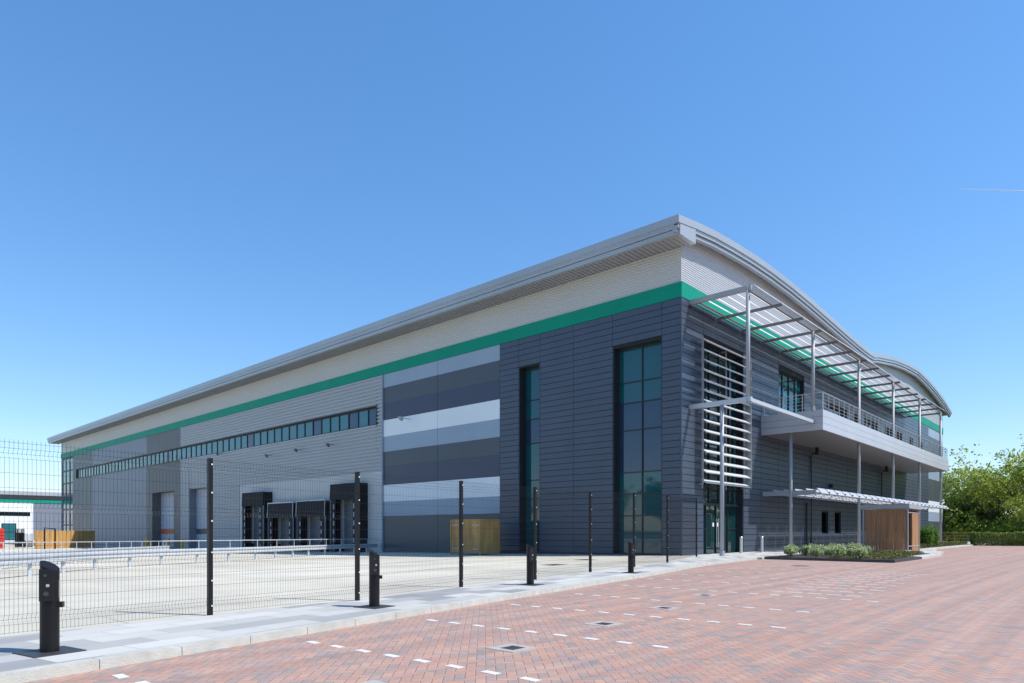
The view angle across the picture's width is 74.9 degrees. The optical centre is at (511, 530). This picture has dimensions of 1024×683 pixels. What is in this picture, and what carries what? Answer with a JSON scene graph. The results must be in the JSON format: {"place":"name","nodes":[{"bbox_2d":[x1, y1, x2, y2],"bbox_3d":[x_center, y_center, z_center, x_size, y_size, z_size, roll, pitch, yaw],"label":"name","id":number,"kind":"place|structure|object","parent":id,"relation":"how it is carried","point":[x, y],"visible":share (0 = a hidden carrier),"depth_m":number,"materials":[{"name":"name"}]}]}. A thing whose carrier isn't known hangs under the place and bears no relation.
{"place":"outdoors","nodes":[
{"label":"outdoors","id":0,"kind":"place"},
{"bbox_2d":[0,490,60,539],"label":"distant warehouse","id":1,"kind":"structure","parent":0,"point":[53,519],"depth_m":163.88,"materials":[{"name":"white metal"}]},
{"bbox_2d":[1,523,15,539],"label":"entrance door","id":2,"kind":"structure","parent":1,"relation":"in","point":[10,528],"depth_m":160.86,"materials":[{"name":"metal"}]},
{"bbox_2d":[0,512,29,515],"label":"window","id":3,"kind":"structure","parent":1,"relation":"in","point":[1,513],"depth_m":161.45,"materials":[{"name":"glass"}]},
{"bbox_2d":[0,540,697,636],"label":"yard","id":4,"kind":"structure","parent":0,"point":[226,576],"depth_m":18.65,"materials":[{"name":"concrete"}]},
{"bbox_2d":[0,528,3,547],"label":"stacked crates","id":5,"kind":"object","parent":4,"relation":"on","point":[1,536],"visible":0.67,"depth_m":84.42,"materials":[{"name":"red paint"}]},
{"bbox_2d":[15,529,24,546],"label":"roll cage","id":6,"kind":"object","parent":4,"relation":"on","point":[22,535],"visible":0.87,"depth_m":86.41,"materials":[{"name":"black metal"}]},
{"bbox_2d":[25,533,33,546],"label":"roll cage","id":7,"kind":"object","parent":4,"relation":"on","point":[30,540],"visible":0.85,"depth_m":87.08,"materials":[{"name":"metal"}]},
{"bbox_2d":[44,528,55,548],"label":"goal frame","id":8,"kind":"object","parent":4,"relation":"on","point":[54,537],"visible":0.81,"depth_m":82.58,"materials":[{"name":"grey metal"}]},
{"bbox_2d":[34,530,94,548],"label":"timber screen","id":9,"kind":"object","parent":4,"relation":"on","point":[80,538],"visible":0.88,"depth_m":87.52,"materials":[{"name":"brown wood"}]},
{"bbox_2d":[0,541,168,569],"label":"crash barrier","id":10,"kind":"object","parent":4,"relation":"on","point":[158,547],"visible":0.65,"depth_m":36.88,"materials":[{"name":"metal"}]},
{"bbox_2d":[0,539,377,575],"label":"crash barrier","id":11,"kind":"object","parent":4,"relation":"on","point":[72,556],"visible":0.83,"depth_m":30.82,"materials":[{"name":"metal"}]},
{"bbox_2d":[450,519,499,554],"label":"timber store","id":12,"kind":"structure","parent":4,"relation":"on","point":[476,533],"depth_m":42.90,"materials":[{"name":"wood"}]},
{"bbox_2d":[452,522,478,552],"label":"door","id":13,"kind":"structure","parent":12,"relation":"in","point":[470,529],"depth_m":42.91,"materials":[{"name":"wood"}]},
{"bbox_2d":[47,214,951,555],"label":"warehouse","id":14,"kind":"structure","parent":4,"relation":"on","point":[737,392],"depth_m":47.93,"materials":[{"name":"silver metal"}]},
{"bbox_2d":[152,490,173,547],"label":"loading door","id":15,"kind":"structure","parent":14,"relation":"in","point":[162,520],"depth_m":89.84,"materials":[{"name":"grey metal"}]},
{"bbox_2d":[189,487,206,548],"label":"loading door","id":16,"kind":"structure","parent":14,"relation":"in","point":[197,499],"depth_m":81.42,"materials":[{"name":"metal"}]},
{"bbox_2d":[76,406,375,477],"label":"ribbon window","id":17,"kind":"structure","parent":14,"relation":"in","point":[363,417],"depth_m":70.62,"materials":[{"name":"teal glass"}]},
{"bbox_2d":[520,364,539,551],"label":"window","id":18,"kind":"structure","parent":14,"relation":"in","point":[529,375],"depth_m":44.95,"materials":[{"name":"teal glass"}]},
{"bbox_2d":[614,338,661,554],"bbox_3d":[7.432,-4.750,38.880,3.220,12.200,0.580,0,0,43],"label":"window","id":19,"kind":"structure","parent":14,"relation":"in","point":[637,367],"depth_m":39.21,"materials":[{"name":"teal glass"}]},
{"bbox_2d":[703,504,742,553],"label":"entrance door","id":20,"kind":"structure","parent":14,"relation":"in","point":[733,515],"depth_m":41.57,"materials":[{"name":"glass"}]},
{"bbox_2d":[778,370,803,413],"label":"balcony window","id":21,"kind":"structure","parent":14,"relation":"in","point":[789,385],"depth_m":49.35,"materials":[{"name":"teal glass"}]},
{"bbox_2d":[821,511,827,532],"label":"window","id":22,"kind":"structure","parent":14,"relation":"in","point":[824,524],"depth_m":54.61,"materials":[{"name":"black glass"}]},
{"bbox_2d":[827,405,846,418],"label":"balcony window","id":23,"kind":"structure","parent":14,"relation":"in","point":[830,407],"depth_m":57.19,"materials":[{"name":"grey glass"}]},
{"bbox_2d":[835,512,839,532],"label":"window","id":24,"kind":"structure","parent":14,"relation":"in","point":[837,514],"depth_m":57.08,"materials":[{"name":"black glass"}]},
{"bbox_2d":[864,421,876,430],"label":"balcony window","id":25,"kind":"structure","parent":14,"relation":"in","point":[868,423],"depth_m":64.67,"materials":[{"name":"grey glass"}]},
{"bbox_2d":[0,541,988,671],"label":"pavement","id":26,"kind":"structure","parent":0,"point":[95,642],"depth_m":9.96,"materials":[{"name":"grey concrete"}]},
{"bbox_2d":[12,561,86,657],"bbox_3d":[-5.151,0.850,7.443,0.520,1.041,0.520,0,0,32],"label":"charging post","id":27,"kind":"object","parent":26,"relation":"on","point":[51,603],"visible":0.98,"depth_m":7.36,"materials":[{"name":"black painted metal"},{"name":"plastic"}]},
{"bbox_2d":[0,439,697,634],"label":"fence","id":28,"kind":"object","parent":26,"relation":"on","point":[210,554],"visible":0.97,"depth_m":12.94,"materials":[{"name":"metal"}]},
{"bbox_2d":[354,549,393,608],"bbox_3d":[-2.450,0.850,11.888,0.520,1.041,0.520,0,0,32],"label":"charging post","id":29,"kind":"object","parent":26,"relation":"on","point":[375,576],"visible":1,"depth_m":11.80,"materials":[{"name":"metal"}]},
{"bbox_2d":[517,544,543,585],"bbox_3d":[0.459,0.850,16.752,0.520,1.041,0.520,0,0,32],"label":"charging post","id":30,"kind":"object","parent":26,"relation":"on","point":[531,563],"visible":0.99,"depth_m":16.67,"materials":[{"name":"metal"}]},
{"bbox_2d":[622,542,640,573],"bbox_3d":[3.832,0.850,21.530,0.520,1.041,0.520,0,0,32],"label":"charging post","id":31,"kind":"object","parent":26,"relation":"on","point":[631,555],"visible":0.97,"depth_m":21.45,"materials":[{"name":"metal"}]},
{"bbox_2d":[739,537,742,552],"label":"bollard","id":32,"kind":"object","parent":26,"relation":"on","point":[740,544],"visible":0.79,"depth_m":40.34,"materials":[{"name":"silver metal"}]},
{"bbox_2d":[760,536,762,551],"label":"bollard","id":33,"kind":"object","parent":26,"relation":"on","point":[761,543],"visible":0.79,"depth_m":42.52,"materials":[{"name":"silver metal"}]},
{"bbox_2d":[765,553,929,562],"bbox_3d":[19.168,1.385,36.737,6.000,0.130,11.950,0,0,43],"label":"flower bed edging","id":34,"kind":"object","parent":26,"relation":"on","point":[914,557],"visible":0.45,"depth_m":32.37,"materials":[{"name":"concrete"}]},
{"bbox_2d":[776,552,920,559],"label":"flower bed soil","id":35,"kind":"structure","parent":34,"relation":"in","point":[810,556],"depth_m":33.78,"materials":[{"name":"brown soil"}]},
{"bbox_2d":[783,545,796,556],"bbox_3d":[14.423,1.025,34.782,0.600,0.644,0.891,0,0,-2],"label":"shrub","id":36,"kind":"object","parent":35,"relation":"on","point":[788,550],"visible":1,"depth_m":34.64,"materials":[{"name":"green plant"}]},
{"bbox_2d":[789,544,798,555],"bbox_3d":[14.921,1.007,35.700,0.951,0.684,0.752,0,0,-10],"label":"shrub","id":37,"kind":"object","parent":35,"relation":"on","point":[797,549],"visible":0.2,"depth_m":35.55,"materials":[{"name":"green plant"}]},
{"bbox_2d":[798,544,812,555],"bbox_3d":[15.792,1.025,35.823,0.891,0.644,0.600,0,0,44],"label":"shrub","id":38,"kind":"object","parent":35,"relation":"on","point":[804,550],"visible":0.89,"depth_m":35.73,"materials":[{"name":"green plant"}]},
{"bbox_2d":[808,548,823,556],"bbox_3d":[15.490,1.090,34.052,0.604,0.501,0.735,0,0,-32],"label":"shrub","id":39,"kind":"object","parent":35,"relation":"on","point":[816,552],"visible":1,"depth_m":33.95,"materials":[{"name":"green plant"}]},
{"bbox_2d":[814,544,825,555],"bbox_3d":[16.695,1.025,36.175,0.600,0.644,0.891,0,0,-39],"label":"shrub","id":40,"kind":"object","parent":35,"relation":"on","point":[822,547],"visible":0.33,"depth_m":36.08,"materials":[{"name":"green plant"}]},
{"bbox_2d":[824,547,834,555],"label":"shrub","id":41,"kind":"object","parent":35,"relation":"on","point":[827,551],"visible":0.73,"depth_m":35.15,"materials":[{"name":"green plant"}]},
{"bbox_2d":[830,544,846,557],"bbox_3d":[16.281,1.007,33.266,0.951,0.684,0.752,0,0,-16],"label":"shrub","id":42,"kind":"object","parent":35,"relation":"on","point":[837,550],"visible":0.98,"depth_m":33.09,"materials":[{"name":"green plant"}]},
{"bbox_2d":[845,548,856,555],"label":"shrub","id":43,"kind":"object","parent":35,"relation":"on","point":[850,551],"visible":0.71,"depth_m":33.64,"materials":[{"name":"green plant"}]},
{"bbox_2d":[846,543,863,548],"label":"shrub","id":44,"kind":"object","parent":35,"relation":"on","point":[854,546],"visible":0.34,"depth_m":37.54,"materials":[{"name":"green plant"}]},
{"bbox_2d":[853,546,867,557],"bbox_3d":[16.858,1.025,32.196,0.600,0.644,0.891,0,0,4],"label":"shrub","id":45,"kind":"object","parent":35,"relation":"on","point":[862,551],"visible":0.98,"depth_m":32.08,"materials":[{"name":"green plant"}]},
{"bbox_2d":[829,550,923,558],"bbox_3d":[20.195,1.240,35.756,2.725,0.189,11.462,0,0,43],"label":"ground cover","id":46,"kind":"object","parent":35,"relation":"on","point":[888,554],"visible":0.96,"depth_m":33.23,"materials":[{"name":"green plant"}]},
{"bbox_2d":[872,551,943,553],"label":"shelter base","id":47,"kind":"object","parent":26,"relation":"on","point":[942,552],"visible":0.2,"depth_m":43.01,"materials":[{"name":"concrete"}]},
{"bbox_2d":[860,503,921,550],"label":"cycle shelter","id":48,"kind":"object","parent":47,"relation":"on","point":[884,526],"visible":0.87,"depth_m":42.34,"materials":[{"name":"brown wood"}]},
{"bbox_2d":[905,544,966,548],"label":"border soil","id":49,"kind":"structure","parent":26,"relation":"on","point":[940,546],"depth_m":56.89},
{"bbox_2d":[920,526,934,546],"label":"bright shrub","id":50,"kind":"object","parent":49,"relation":"on","point":[927,534],"visible":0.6,"depth_m":54.69,"materials":[{"name":"green plant"}]},
{"bbox_2d":[920,525,940,542],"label":"bright shrub","id":51,"kind":"object","parent":49,"relation":"on","point":[936,535],"visible":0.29,"depth_m":56.88,"materials":[{"name":"green plant"}]},
{"bbox_2d":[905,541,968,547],"bbox_3d":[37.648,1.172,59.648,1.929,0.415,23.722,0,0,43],"label":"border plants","id":52,"kind":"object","parent":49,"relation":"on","point":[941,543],"visible":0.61,"depth_m":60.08,"materials":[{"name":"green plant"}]},
{"bbox_2d":[0,0,1023,526],"label":"sky","id":53,"kind":"structure","parent":0,"point":[193,192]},
{"bbox_2d":[24,545,1023,682],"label":"car park","id":54,"kind":"structure","parent":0,"point":[954,615],"depth_m":9.10,"materials":[{"name":"red brick"}]},
{"bbox_2d":[111,674,149,682],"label":"bay marking","id":55,"kind":"object","parent":54,"relation":"on","point":[118,676],"visible":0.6,"depth_m":6.64,"materials":[{"name":"white paint"}]},
{"bbox_2d":[360,680,384,682],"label":"bay marking","id":56,"kind":"object","parent":54,"relation":"on","point":[373,681],"visible":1,"depth_m":6.37,"materials":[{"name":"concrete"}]},
{"bbox_2d":[307,641,539,681],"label":"bay marking","id":57,"kind":"object","parent":54,"relation":"on","point":[452,666],"visible":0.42,"depth_m":7.36,"materials":[{"name":"white paint"}]},
{"bbox_2d":[0,542,1004,682],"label":"kerb","id":58,"kind":"structure","parent":54,"relation":"on","point":[58,669],"depth_m":8.80,"materials":[{"name":"concrete"}]},
{"bbox_2d":[487,643,537,652],"bbox_3d":[0.002,1.478,8.276,0.460,0.065,0.460,0,0,43],"label":"drain gully","id":59,"kind":"object","parent":54,"relation":"on","point":[512,648],"visible":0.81,"depth_m":8.29,"materials":[{"name":"concrete"}]},
{"bbox_2d":[427,619,667,647],"bbox_3d":[0.272,1.473,9.603,4.230,0.054,0.116,0,0,38],"label":"bay marking","id":60,"kind":"object","parent":54,"relation":"on","point":[554,634],"visible":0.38,"depth_m":9.33,"materials":[{"name":"white paint"}]},
{"bbox_2d":[584,621,624,626],"bbox_3d":[1.433,1.478,10.424,0.460,0.065,0.460,0,0,43],"label":"drain gully","id":61,"kind":"object","parent":54,"relation":"on","point":[603,623],"visible":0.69,"depth_m":10.44,"materials":[{"name":"concrete"}]},
{"bbox_2d":[509,604,785,628],"bbox_3d":[2.021,1.473,11.581,5.233,0.054,0.116,0,0,38],"label":"bay marking","id":62,"kind":"object","parent":54,"relation":"on","point":[654,616],"visible":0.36,"depth_m":11.30,"materials":[{"name":"white paint"}]},
{"bbox_2d":[649,606,678,609],"bbox_3d":[2.864,1.478,12.572,0.460,0.065,0.460,0,0,43],"label":"drain gully","id":63,"kind":"object","parent":54,"relation":"on","point":[664,607],"visible":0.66,"depth_m":12.62,"materials":[{"name":"concrete"}]},
{"bbox_2d":[576,593,807,612],"bbox_3d":[3.370,1.473,13.669,5.210,0.054,0.100,0,0,43],"label":"bay marking","id":64,"kind":"object","parent":54,"relation":"on","point":[703,603],"visible":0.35,"depth_m":13.32,"materials":[{"name":"white paint"}]},
{"bbox_2d":[693,594,716,596],"bbox_3d":[4.351,1.478,15.076,0.460,0.065,0.460,0,0,43],"label":"drain gully","id":65,"kind":"object","parent":54,"relation":"on","point":[708,595],"visible":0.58,"depth_m":14.99,"materials":[{"name":"concrete"}]},
{"bbox_2d":[624,585,877,601],"bbox_3d":[5.206,1.473,15.784,6.210,0.054,0.100,0,0,43],"label":"bay marking","id":66,"kind":"object","parent":54,"relation":"on","point":[748,593],"visible":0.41,"depth_m":15.47,"materials":[{"name":"white paint"}]},
{"bbox_2d":[775,591,860,596],"bbox_3d":[6.983,1.473,15.442,1.980,0.054,0.090,0,0,43],"label":"bay marking","id":67,"kind":"object","parent":54,"relation":"on","point":[811,593],"visible":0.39,"depth_m":15.46,"materials":[{"name":"white paint"}]},
{"bbox_2d":[800,586,881,590],"bbox_3d":[8.268,1.473,16.840,1.980,0.054,0.090,0,0,43],"label":"bay marking","id":68,"kind":"object","parent":54,"relation":"on","point":[841,588],"visible":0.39,"depth_m":16.80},
{"bbox_2d":[807,581,895,585],"bbox_3d":[9.267,1.473,18.503,2.400,0.054,0.090,0,0,43],"label":"bay marking","id":69,"kind":"object","parent":54,"relation":"on","point":[854,583],"visible":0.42,"depth_m":18.25,"materials":[{"name":"white paint"}]},
{"bbox_2d":[813,579,903,583],"bbox_3d":[9.910,1.473,19.203,2.400,0.054,0.090,0,0,43],"label":"bay marking","id":70,"kind":"object","parent":54,"relation":"on","point":[859,581],"visible":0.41,"depth_m":19.13,"materials":[{"name":"white paint"}]},
{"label":"grass land","id":71,"kind":"structure","parent":0,"visible":0},
{"bbox_2d":[942,470,979,503],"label":"tree","id":72,"kind":"object","parent":71,"relation":"on","point":[951,486],"visible":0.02,"depth_m":111.45,"materials":[{"name":"green plant"}]},
{"bbox_2d":[942,491,981,539],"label":"tree","id":73,"kind":"object","parent":71,"relation":"on","point":[965,508],"visible":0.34,"depth_m":100.67,"materials":[{"name":"green plant"}]},
{"bbox_2d":[942,471,989,540],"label":"tree","id":74,"kind":"object","parent":71,"relation":"on","point":[948,501],"visible":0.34,"depth_m":95.21,"materials":[{"name":"green plant"}]},
{"bbox_2d":[950,484,1008,528],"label":"tree","id":75,"kind":"object","parent":71,"relation":"on","point":[981,515],"visible":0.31,"depth_m":111.13,"materials":[{"name":"green plant"}]},
{"bbox_2d":[942,532,1022,540],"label":"rail fence","id":76,"kind":"object","parent":71,"relation":"on","point":[954,535],"visible":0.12,"depth_m":89.52,"materials":[{"name":"brown wood"}]},
{"bbox_2d":[942,503,1023,540],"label":"undergrowth","id":77,"kind":"object","parent":71,"relation":"on","point":[973,524],"visible":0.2,"depth_m":97.00,"materials":[{"name":"green plant"}]},
{"bbox_2d":[944,434,1023,513],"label":"tree","id":78,"kind":"object","parent":71,"relation":"on","point":[986,490],"visible":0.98,"depth_m":88.73,"materials":[{"name":"green plant"}]},
{"bbox_2d":[945,462,1023,525],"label":"tree","id":79,"kind":"object","parent":71,"relation":"on","point":[985,503],"visible":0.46,"depth_m":95.57,"materials":[{"name":"green plant"}]},
{"bbox_2d":[964,461,1023,518],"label":"tree","id":80,"kind":"object","parent":71,"relation":"on","point":[982,467],"visible":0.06,"depth_m":101.65,"materials":[{"name":"green plant"}]},
{"bbox_2d":[970,531,1023,545],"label":"hedge","id":81,"kind":"object","parent":71,"relation":"on","point":[1018,541],"visible":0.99,"depth_m":65.38,"materials":[{"name":"green plant"}]},
{"bbox_2d":[988,448,1023,478],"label":"tree","id":82,"kind":"object","parent":71,"relation":"on","point":[1004,458],"visible":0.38,"depth_m":92.73,"materials":[{"name":"green plant"}]},
{"bbox_2d":[999,493,1023,527],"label":"tree","id":83,"kind":"object","parent":71,"relation":"on","point":[1018,515],"visible":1,"depth_m":80.14,"materials":[{"name":"green plant"}]}
]}

